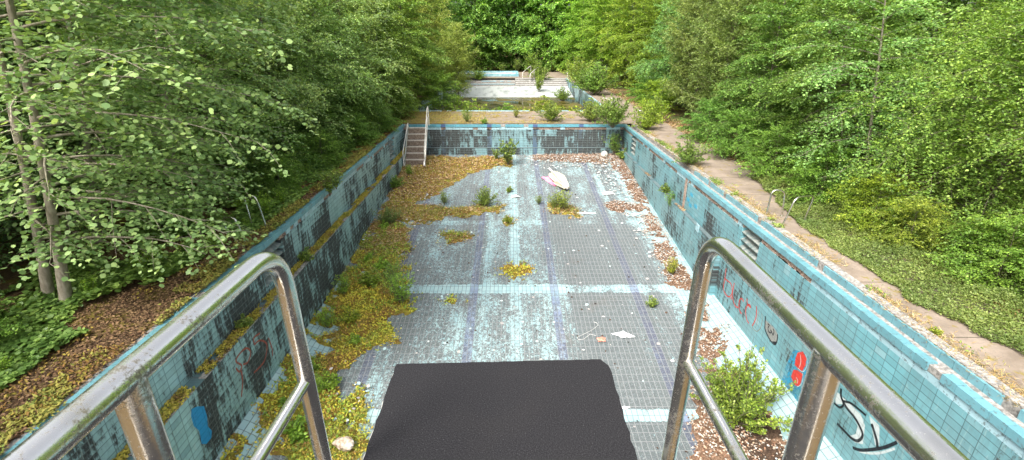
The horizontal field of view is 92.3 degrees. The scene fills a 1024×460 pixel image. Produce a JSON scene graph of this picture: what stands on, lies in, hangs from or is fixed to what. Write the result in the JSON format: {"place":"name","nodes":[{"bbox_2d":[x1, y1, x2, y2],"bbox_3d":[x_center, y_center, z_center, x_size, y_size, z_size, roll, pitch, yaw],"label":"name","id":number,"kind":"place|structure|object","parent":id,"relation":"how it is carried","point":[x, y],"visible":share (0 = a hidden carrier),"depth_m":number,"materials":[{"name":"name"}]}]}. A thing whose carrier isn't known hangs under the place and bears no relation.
{"place":"outdoors","nodes":[
{"label":"outdoors","id":0,"kind":"place"},
{"bbox_2d":[0,42,1023,447],"bbox_3d":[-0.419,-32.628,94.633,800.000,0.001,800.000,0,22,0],"label":"ground","id":1,"kind":"structure","parent":0,"point":[8,276],"depth_m":10.25,"materials":[{"name":"soil"}]},
{"bbox_2d":[0,293,29,343],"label":"woodland shrub","id":2,"kind":"object","parent":1,"relation":"on","point":[5,328],"visible":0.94,"depth_m":7.53,"materials":[{"name":"green plant"}]},
{"bbox_2d":[0,39,102,294],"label":"beech tree","id":3,"kind":"object","parent":1,"relation":"on","point":[4,114],"visible":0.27,"depth_m":9.65,"materials":[{"name":"green plant"}]},
{"bbox_2d":[0,0,174,235],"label":"beech tree","id":4,"kind":"object","parent":1,"relation":"on","point":[3,11],"visible":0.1,"depth_m":12.14,"materials":[{"name":"green plant"}]},
{"bbox_2d":[0,0,251,192],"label":"beech tree","id":5,"kind":"object","parent":1,"relation":"on","point":[207,79],"visible":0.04,"depth_m":14.93,"materials":[{"name":"green plant"}]},
{"bbox_2d":[0,0,278,299],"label":"aspen tree","id":6,"kind":"object","parent":1,"relation":"on","point":[46,282],"visible":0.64,"depth_m":8.33,"materials":[{"name":"green plant"}]},
{"bbox_2d":[0,0,290,243],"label":"aspen tree","id":7,"kind":"object","parent":1,"relation":"on","point":[87,144],"visible":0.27,"depth_m":10.63,"materials":[{"name":"green plant"}]},
{"bbox_2d":[113,186,204,243],"bbox_3d":[-8.330,-0.358,11.644,1.801,1.362,1.670,-6,22,-16],"label":"woodland shrub","id":8,"kind":"object","parent":1,"relation":"on","point":[163,224],"visible":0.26,"depth_m":11.48,"materials":[{"name":"green plant"}]},
{"bbox_2d":[0,0,325,303],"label":"aspen tree","id":9,"kind":"object","parent":1,"relation":"on","point":[45,168],"visible":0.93,"depth_m":7.77,"materials":[{"name":"green plant"}]},
{"bbox_2d":[69,0,315,207],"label":"aspen tree","id":10,"kind":"object","parent":1,"relation":"on","point":[252,110],"visible":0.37,"depth_m":13.11,"materials":[{"name":"green plant"}]},
{"bbox_2d":[0,119,392,389],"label":"undergrowth","id":11,"kind":"object","parent":1,"relation":"on","point":[44,338],"visible":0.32,"depth_m":9.19,"materials":[{"name":"green plant"}]},
{"bbox_2d":[0,126,393,454],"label":"coping moss","id":12,"kind":"object","parent":1,"relation":"on","point":[350,161],"visible":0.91,"depth_m":8.84,"materials":[{"name":"green plant"}]},
{"bbox_2d":[60,0,334,191],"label":"beech tree","id":13,"kind":"object","parent":1,"relation":"on","point":[308,86],"visible":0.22,"depth_m":15.08,"materials":[{"name":"green plant"}]},
{"bbox_2d":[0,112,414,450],"bbox_3d":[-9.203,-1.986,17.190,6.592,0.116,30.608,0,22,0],"label":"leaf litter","id":14,"kind":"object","parent":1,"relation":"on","point":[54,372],"visible":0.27,"depth_m":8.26,"materials":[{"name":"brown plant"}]},
{"bbox_2d":[184,144,271,208],"bbox_3d":[-8.228,-1.623,14.283,2.296,1.873,2.477,1,22,2],"label":"woodland shrub","id":15,"kind":"object","parent":1,"relation":"on","point":[250,167],"visible":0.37,"depth_m":14.04,"materials":[{"name":"green plant"}]},
{"bbox_2d":[230,113,321,179],"bbox_3d":[-7.978,-2.748,16.566,2.922,2.384,3.152,-6,22,-15],"label":"woodland shrub","id":16,"kind":"object","parent":1,"relation":"on","point":[300,157],"visible":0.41,"depth_m":16.31,"materials":[{"name":"green plant"}]},
{"bbox_2d":[245,150,306,195],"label":"woodland shrub","id":17,"kind":"object","parent":1,"relation":"on","point":[292,178],"visible":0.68,"depth_m":14.87,"materials":[{"name":"green plant"}]},
{"bbox_2d":[191,0,367,158],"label":"beech tree","id":18,"kind":"object","parent":1,"relation":"on","point":[298,69],"visible":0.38,"depth_m":18.03,"materials":[{"name":"green plant"}]},
{"bbox_2d":[283,103,354,158],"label":"woodland shrub","id":19,"kind":"object","parent":1,"relation":"on","point":[339,137],"visible":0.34,"depth_m":19.31,"materials":[{"name":"green plant"}]},
{"bbox_2d":[294,130,347,166],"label":"woodland shrub","id":20,"kind":"object","parent":1,"relation":"on","point":[325,148],"visible":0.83,"depth_m":17.83,"materials":[{"name":"green plant"}]},
{"bbox_2d":[247,0,397,141],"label":"beech tree","id":21,"kind":"object","parent":1,"relation":"on","point":[322,11],"visible":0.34,"depth_m":20.79,"materials":[{"name":"green plant"}]},
{"bbox_2d":[318,166,341,195],"bbox_3d":[-5.438,-1.480,14.727,0.640,0.912,0.571,-15,26,-32],"label":"sapling","id":22,"kind":"object","parent":1,"relation":"on","point":[328,186],"visible":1,"depth_m":14.66,"materials":[{"name":"green plant"}]},
{"bbox_2d":[289,0,414,114],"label":"beech tree","id":23,"kind":"object","parent":1,"relation":"on","point":[376,17],"visible":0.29,"depth_m":23.98,"materials":[{"name":"green plant"}]},
{"bbox_2d":[324,89,391,140],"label":"woodland shrub","id":24,"kind":"object","parent":1,"relation":"on","point":[359,107],"visible":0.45,"depth_m":22.40,"materials":[{"name":"green plant"}]},
{"bbox_2d":[335,112,384,148],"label":"woodland shrub","id":25,"kind":"object","parent":1,"relation":"on","point":[363,130],"visible":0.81,"depth_m":21.05,"materials":[{"name":"green plant"}]},
{"bbox_2d":[334,0,424,112],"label":"hornbeam tree","id":26,"kind":"object","parent":1,"relation":"on","point":[403,56],"visible":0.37,"depth_m":27.99,"materials":[{"name":"green plant"}]},
{"bbox_2d":[363,100,405,132],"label":"woodland shrub","id":27,"kind":"object","parent":1,"relation":"on","point":[389,121],"visible":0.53,"depth_m":24.14,"materials":[{"name":"green plant"}]},
{"bbox_2d":[362,77,417,121],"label":"woodland shrub","id":28,"kind":"object","parent":1,"relation":"on","point":[398,114],"visible":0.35,"depth_m":27.56,"materials":[{"name":"green plant"}]},
{"bbox_2d":[365,0,454,108],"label":"hornbeam tree","id":29,"kind":"object","parent":1,"relation":"on","point":[427,57],"visible":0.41,"depth_m":32.01,"materials":[{"name":"green plant"}]},
{"bbox_2d":[388,0,453,90],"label":"tree","id":30,"kind":"object","parent":1,"relation":"on","point":[426,26],"visible":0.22,"depth_m":38.39,"materials":[{"name":"green plant"}]},
{"bbox_2d":[393,0,455,87],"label":"hornbeam tree","id":31,"kind":"object","parent":1,"relation":"on","point":[444,22],"visible":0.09,"depth_m":44.10,"materials":[{"name":"green plant"}]},
{"bbox_2d":[385,0,465,81],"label":"lime tree","id":32,"kind":"object","parent":1,"relation":"on","point":[452,7],"visible":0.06,"depth_m":51.37,"materials":[{"name":"green plant"}]},
{"bbox_2d":[415,70,462,109],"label":"woodland shrub","id":33,"kind":"object","parent":1,"relation":"on","point":[434,89],"visible":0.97,"depth_m":32.10,"materials":[{"name":"green plant"}]},
{"bbox_2d":[434,21,480,100],"bbox_3d":[-4.083,-12.485,36.494,3.706,5.770,3.406,-2,22,-4],"label":"willow tree","id":34,"kind":"object","parent":1,"relation":"on","point":[460,53],"visible":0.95,"depth_m":35.96,"materials":[{"name":"green plant"}]},
{"bbox_2d":[443,94,477,111],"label":"leafy bush","id":35,"kind":"object","parent":1,"relation":"on","point":[466,105],"visible":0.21,"depth_m":32.13,"materials":[{"name":"green plant"}]},
{"bbox_2d":[441,0,511,70],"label":"lime tree","id":36,"kind":"object","parent":1,"relation":"on","point":[475,22],"visible":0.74,"depth_m":63.66,"materials":[{"name":"green plant"}]},
{"bbox_2d":[1,237,968,459],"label":"diving platform","id":37,"kind":"structure","parent":1,"relation":"on","point":[543,410],"depth_m":1.51,"materials":[{"name":"metal"}]},
{"bbox_2d":[410,78,601,110],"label":"swimming pool","id":38,"kind":"structure","parent":1,"relation":"on","point":[521,87],"depth_m":51.32,"materials":[{"name":"white tile"}]},
{"bbox_2d":[432,97,585,110],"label":"water","id":39,"kind":"structure","parent":38,"relation":"in","point":[495,102],"depth_m":44.67,"materials":[{"name":"green liquid"}]},
{"bbox_2d":[0,124,1023,459],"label":"swimming pool","id":40,"kind":"structure","parent":1,"relation":"in","point":[954,404],"depth_m":13.20,"materials":[{"name":"tile"}]},
{"bbox_2d":[112,147,404,459],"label":"ledge moss","id":41,"kind":"object","parent":40,"relation":"on","point":[174,401],"visible":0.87,"depth_m":10.10,"materials":[{"name":"green plant"}]},
{"bbox_2d":[282,415,308,443],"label":"weed","id":42,"kind":"object","parent":40,"relation":"on","point":[295,432],"visible":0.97,"depth_m":10.27,"materials":[{"name":"green plant"}]},
{"bbox_2d":[319,371,342,390],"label":"weed","id":43,"kind":"object","parent":40,"relation":"on","point":[333,382],"visible":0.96,"depth_m":11.65,"materials":[{"name":"green plant"}]},
{"bbox_2d":[357,270,381,287],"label":"weed","id":44,"kind":"object","parent":40,"relation":"on","point":[369,279],"visible":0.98,"depth_m":15.31,"materials":[{"name":"green plant"}]},
{"bbox_2d":[370,203,406,222],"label":"dark shrub","id":45,"kind":"object","parent":40,"relation":"on","point":[387,217],"visible":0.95,"depth_m":19.20,"materials":[{"name":"green plant"}]},
{"bbox_2d":[381,268,414,303],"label":"weed clump","id":46,"kind":"object","parent":40,"relation":"on","point":[402,294],"visible":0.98,"depth_m":14.31,"materials":[{"name":"green plant"}]},
{"bbox_2d":[220,154,579,459],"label":"moss","id":47,"kind":"object","parent":40,"relation":"on","point":[236,437],"visible":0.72,"depth_m":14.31,"materials":[{"name":"plant"}]},
{"bbox_2d":[332,436,353,451],"bbox_3d":[-3.445,4.378,10.081,0.462,0.256,0.291,7,23,16],"label":"boulder","id":48,"kind":"object","parent":47,"relation":"on","point":[345,443],"visible":1,"depth_m":9.99,"materials":[{"name":"stone"}]},
{"bbox_2d":[251,222,527,459],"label":"green tufts","id":49,"kind":"object","parent":47,"relation":"on","point":[333,391],"visible":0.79,"depth_m":13.61,"materials":[{"name":"plant"}]},
{"bbox_2d":[220,201,580,459],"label":"grass","id":50,"kind":"structure","parent":47,"relation":"on","point":[359,255],"depth_m":13.49,"materials":[{"name":"plant"}]},
{"bbox_2d":[361,155,582,257],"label":"leaf litter","id":51,"kind":"object","parent":47,"relation":"on","point":[444,177],"visible":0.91,"depth_m":21.88,"materials":[{"name":"yellow plant"}]},
{"bbox_2d":[472,185,501,205],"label":"leafy bush","id":52,"kind":"object","parent":47,"relation":"on","point":[484,194],"visible":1,"depth_m":20.68,"materials":[{"name":"green plant"}]},
{"bbox_2d":[402,106,429,166],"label":"pool stairs","id":53,"kind":"structure","parent":40,"relation":"on","point":[415,152],"depth_m":25.57,"materials":[{"name":"metal"}]},
{"bbox_2d":[498,138,519,164],"bbox_3d":[-0.208,-4.042,25.080,1.028,1.642,1.152,6,22,16],"label":"sapling","id":54,"kind":"object","parent":40,"relation":"on","point":[508,152],"visible":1,"depth_m":25.15,"materials":[{"name":"green plant"}]},
{"bbox_2d":[329,156,695,426],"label":"tile shards","id":55,"kind":"object","parent":40,"relation":"on","point":[384,348],"visible":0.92,"depth_m":18.86,"materials":[{"name":"white tile"}]},
{"bbox_2d":[541,167,568,188],"bbox_3d":[2.032,-2.474,23.430,1.062,0.372,2.738,-5,27,-12],"label":"parasol","id":56,"kind":"object","parent":40,"relation":"on","point":[559,179],"visible":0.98,"depth_m":23.19,"materials":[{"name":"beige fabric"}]},
{"bbox_2d":[590,92,638,127],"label":"leafy bush","id":57,"kind":"object","parent":40,"relation":"on","point":[613,117],"visible":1,"depth_m":25.39,"materials":[{"name":"green plant"}]},
{"bbox_2d":[530,153,787,459],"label":"leaf litter","id":58,"kind":"object","parent":40,"relation":"on","point":[708,342],"visible":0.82,"depth_m":13.96,"materials":[{"name":"brown plant"}]},
{"bbox_2d":[689,338,797,434],"bbox_3d":[4.924,3.252,10.583,2.159,2.150,2.423,0,22,0],"label":"leafy bush","id":59,"kind":"object","parent":40,"relation":"on","point":[741,402],"visible":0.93,"depth_m":10.37,"materials":[{"name":"green plant"}]},
{"bbox_2d":[732,412,783,459],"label":"dead leaves","id":60,"kind":"object","parent":40,"relation":"on","point":[768,451],"visible":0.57,"depth_m":10.23,"materials":[{"name":"brown plant"}]},
{"bbox_2d":[474,0,550,70],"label":"lime tree","id":61,"kind":"object","parent":1,"relation":"on","point":[510,26],"visible":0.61,"depth_m":65.74,"materials":[{"name":"green plant"}]},
{"bbox_2d":[507,0,582,70],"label":"lime tree","id":62,"kind":"object","parent":1,"relation":"on","point":[556,14],"visible":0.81,"depth_m":64.14,"materials":[{"name":"green plant"}]},
{"bbox_2d":[553,0,609,71],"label":"hornbeam tree","id":63,"kind":"object","parent":1,"relation":"on","point":[571,38],"visible":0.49,"depth_m":58.06,"materials":[{"name":"green plant"}]},
{"bbox_2d":[549,0,629,70],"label":"lime tree","id":64,"kind":"object","parent":1,"relation":"on","point":[600,19],"visible":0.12,"depth_m":64.28,"materials":[{"name":"green plant"}]},
{"bbox_2d":[573,0,629,78],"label":"hornbeam tree","id":65,"kind":"object","parent":1,"relation":"on","point":[594,38],"visible":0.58,"depth_m":50.52,"materials":[{"name":"green plant"}]},
{"bbox_2d":[591,0,660,78],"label":"hornbeam tree","id":66,"kind":"object","parent":1,"relation":"on","point":[605,61],"visible":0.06,"depth_m":50.72,"materials":[{"name":"green plant"}]},
{"bbox_2d":[595,0,662,88],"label":"hornbeam tree","id":67,"kind":"object","parent":1,"relation":"on","point":[621,59],"visible":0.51,"depth_m":43.24,"materials":[{"name":"green plant"}]},
{"bbox_2d":[625,72,661,103],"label":"woodland shrub","id":68,"kind":"object","parent":1,"relation":"on","point":[640,96],"visible":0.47,"depth_m":35.13,"materials":[{"name":"green plant"}]},
{"bbox_2d":[614,0,686,98],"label":"hornbeam tree","id":69,"kind":"object","parent":1,"relation":"on","point":[644,53],"visible":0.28,"depth_m":37.16,"materials":[{"name":"green plant"}]},
{"bbox_2d":[634,78,679,114],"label":"woodland shrub","id":70,"kind":"object","parent":1,"relation":"on","point":[658,94],"visible":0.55,"depth_m":30.46,"materials":[{"name":"green plant"}]},
{"bbox_2d":[614,0,714,81],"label":"hornbeam tree","id":71,"kind":"object","parent":1,"relation":"on","point":[628,28],"visible":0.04,"depth_m":42.97,"materials":[{"name":"green plant"}]},
{"bbox_2d":[625,0,730,110],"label":"beech tree","id":72,"kind":"object","parent":1,"relation":"on","point":[659,63],"visible":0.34,"depth_m":31.70,"materials":[{"name":"green plant"}]},
{"bbox_2d":[657,0,747,116],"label":"willow tree","id":73,"kind":"object","parent":1,"relation":"on","point":[676,33],"visible":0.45,"depth_m":27.49,"materials":[{"name":"green plant"}]},
{"bbox_2d":[673,96,736,143],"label":"woodland shrub","id":74,"kind":"object","parent":1,"relation":"on","point":[708,109],"visible":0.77,"depth_m":22.10,"materials":[{"name":"green plant"}]},
{"bbox_2d":[401,72,1023,393],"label":"paved deck","id":75,"kind":"structure","parent":1,"relation":"on","point":[723,168],"depth_m":11.93,"materials":[{"name":"concrete"}]},
{"bbox_2d":[0,110,416,427],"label":"moss tufts","id":76,"kind":"object","parent":75,"relation":"on","point":[114,352],"visible":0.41,"depth_m":7.17,"materials":[{"name":"green plant"}]},
{"bbox_2d":[395,111,582,123],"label":"moss tufts","id":77,"kind":"object","parent":75,"relation":"on","point":[439,112],"visible":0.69,"depth_m":28.75,"materials":[{"name":"plant"}]},
{"bbox_2d":[459,71,518,77],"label":"paddling pool","id":78,"kind":"structure","parent":75,"relation":"on","point":[501,73],"depth_m":57.65,"materials":[{"name":"tile"}]},
{"bbox_2d":[532,99,566,120],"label":"leafy bush","id":79,"kind":"object","parent":75,"relation":"on","point":[551,114],"visible":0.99,"depth_m":27.30,"materials":[{"name":"green plant"}]},
{"bbox_2d":[555,55,598,81],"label":"leafy bush","id":80,"kind":"object","parent":75,"relation":"on","point":[575,69],"visible":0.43,"depth_m":47.49,"materials":[{"name":"green plant"}]},
{"bbox_2d":[568,97,608,120],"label":"leafy bush","id":81,"kind":"object","parent":75,"relation":"on","point":[588,114],"visible":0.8,"depth_m":27.30,"materials":[{"name":"green plant"}]},
{"bbox_2d":[571,60,628,94],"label":"leafy bush","id":82,"kind":"object","parent":75,"relation":"on","point":[594,83],"visible":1,"depth_m":39.05,"materials":[{"name":"green plant"}]},
{"bbox_2d":[628,108,665,129],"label":"leafy bush","id":83,"kind":"object","parent":75,"relation":"on","point":[646,123],"visible":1,"depth_m":24.86,"materials":[{"name":"green plant"}]},
{"bbox_2d":[631,96,674,122],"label":"leafy bush","id":84,"kind":"object","parent":75,"relation":"on","point":[656,109],"visible":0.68,"depth_m":26.87,"materials":[{"name":"green plant"}]},
{"bbox_2d":[667,137,712,165],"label":"leafy bush","id":85,"kind":"object","parent":75,"relation":"on","point":[688,156],"visible":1,"depth_m":17.95,"materials":[{"name":"green plant"}]},
{"bbox_2d":[632,122,984,365],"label":"joint weeds","id":86,"kind":"object","parent":75,"relation":"on","point":[714,180],"visible":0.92,"depth_m":14.71,"materials":[{"name":"green plant"}]},
{"bbox_2d":[605,84,1023,322],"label":"leaf litter","id":87,"kind":"object","parent":75,"relation":"on","point":[674,125],"visible":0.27,"depth_m":22.43,"materials":[{"name":"brown plant"}]},
{"bbox_2d":[672,0,783,124],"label":"willow tree","id":88,"kind":"object","parent":1,"relation":"on","point":[716,40],"visible":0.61,"depth_m":23.39,"materials":[{"name":"green plant"}]},
{"bbox_2d":[699,105,779,164],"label":"woodland shrub","id":89,"kind":"object","parent":1,"relation":"on","point":[740,131],"visible":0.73,"depth_m":18.80,"materials":[{"name":"green plant"}]},
{"bbox_2d":[699,0,835,153],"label":"hornbeam tree","id":90,"kind":"object","parent":1,"relation":"on","point":[778,38],"visible":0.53,"depth_m":19.37,"materials":[{"name":"green plant"}]},
{"bbox_2d":[731,120,821,185],"bbox_3d":[8.703,-2.590,16.463,2.792,2.112,2.588,-1,22,-2],"label":"woodland shrub","id":91,"kind":"object","parent":1,"relation":"on","point":[763,155],"visible":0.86,"depth_m":16.26,"materials":[{"name":"green plant"}]},
{"bbox_2d":[773,140,872,205],"bbox_3d":[9.005,-1.639,14.137,2.505,2.044,2.702,7,23,16],"label":"woodland shrub","id":92,"kind":"object","parent":1,"relation":"on","point":[809,172],"visible":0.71,"depth_m":13.81,"materials":[{"name":"green plant"}]},
{"bbox_2d":[633,123,1023,407],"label":"dry grass","id":93,"kind":"structure","parent":1,"relation":"on","point":[1011,386],"depth_m":8.69,"materials":[{"name":"plant"}]},
{"bbox_2d":[714,0,955,129],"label":"beech tree","id":94,"kind":"object","parent":1,"relation":"on","point":[811,21],"visible":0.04,"depth_m":22.35,"materials":[{"name":"green plant"}]},
{"bbox_2d":[737,0,938,176],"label":"hornbeam tree","id":95,"kind":"object","parent":1,"relation":"on","point":[797,97],"visible":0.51,"depth_m":16.00,"materials":[{"name":"green plant"}]},
{"bbox_2d":[767,0,952,195],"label":"aspen tree","id":96,"kind":"object","parent":1,"relation":"on","point":[840,73],"visible":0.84,"depth_m":12.64,"materials":[{"name":"green plant"}]},
{"bbox_2d":[824,168,939,239],"bbox_3d":[8.849,-0.669,12.058,2.252,1.703,2.088,0,22,-1],"label":"woodland shrub","id":97,"kind":"object","parent":1,"relation":"on","point":[865,192],"visible":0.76,"depth_m":11.90,"materials":[{"name":"green plant"}]},
{"bbox_2d":[751,163,1023,354],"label":"ground cover","id":98,"kind":"object","parent":1,"relation":"on","point":[829,212],"visible":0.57,"depth_m":9.78,"materials":[{"name":"green plant"}]},
{"bbox_2d":[777,0,1023,182],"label":"beech tree","id":99,"kind":"object","parent":1,"relation":"on","point":[950,14],"visible":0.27,"depth_m":16.16,"materials":[{"name":"green plant"}]},
{"bbox_2d":[857,194,963,253],"bbox_3d":[9.046,-0.120,10.969,1.891,1.431,1.754,-6,22,-14],"label":"woodland shrub","id":100,"kind":"object","parent":1,"relation":"on","point":[928,225],"visible":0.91,"depth_m":10.78,"materials":[{"name":"green plant"}]},
{"bbox_2d":[821,0,1023,261],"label":"thorn tree","id":101,"kind":"object","parent":1,"relation":"on","point":[1016,31],"visible":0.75,"depth_m":11.28,"materials":[{"name":"green plant"}]},
{"bbox_2d":[856,0,1023,155],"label":"lime tree","id":102,"kind":"object","parent":1,"relation":"on","point":[921,19],"visible":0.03,"depth_m":19.63,"materials":[{"name":"green plant"}]},
{"bbox_2d":[904,0,1023,200],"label":"beech tree","id":103,"kind":"object","parent":1,"relation":"on","point":[965,68],"visible":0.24,"depth_m":12.96,"materials":[{"name":"green plant"}]},
{"bbox_2d":[922,208,1023,306],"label":"woodland shrub","id":104,"kind":"object","parent":1,"relation":"on","point":[1002,226],"visible":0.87,"depth_m":9.28,"materials":[{"name":"green plant"}]},
{"bbox_2d":[930,212,1023,287],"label":"woodland shrub","id":105,"kind":"object","parent":1,"relation":"on","point":[973,236],"visible":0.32,"depth_m":9.77,"materials":[{"name":"green plant"}]},
{"bbox_2d":[943,80,1023,315],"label":"thorn tree","id":106,"kind":"object","parent":1,"relation":"on","point":[990,141],"visible":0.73,"depth_m":9.71,"materials":[{"name":"green plant"}]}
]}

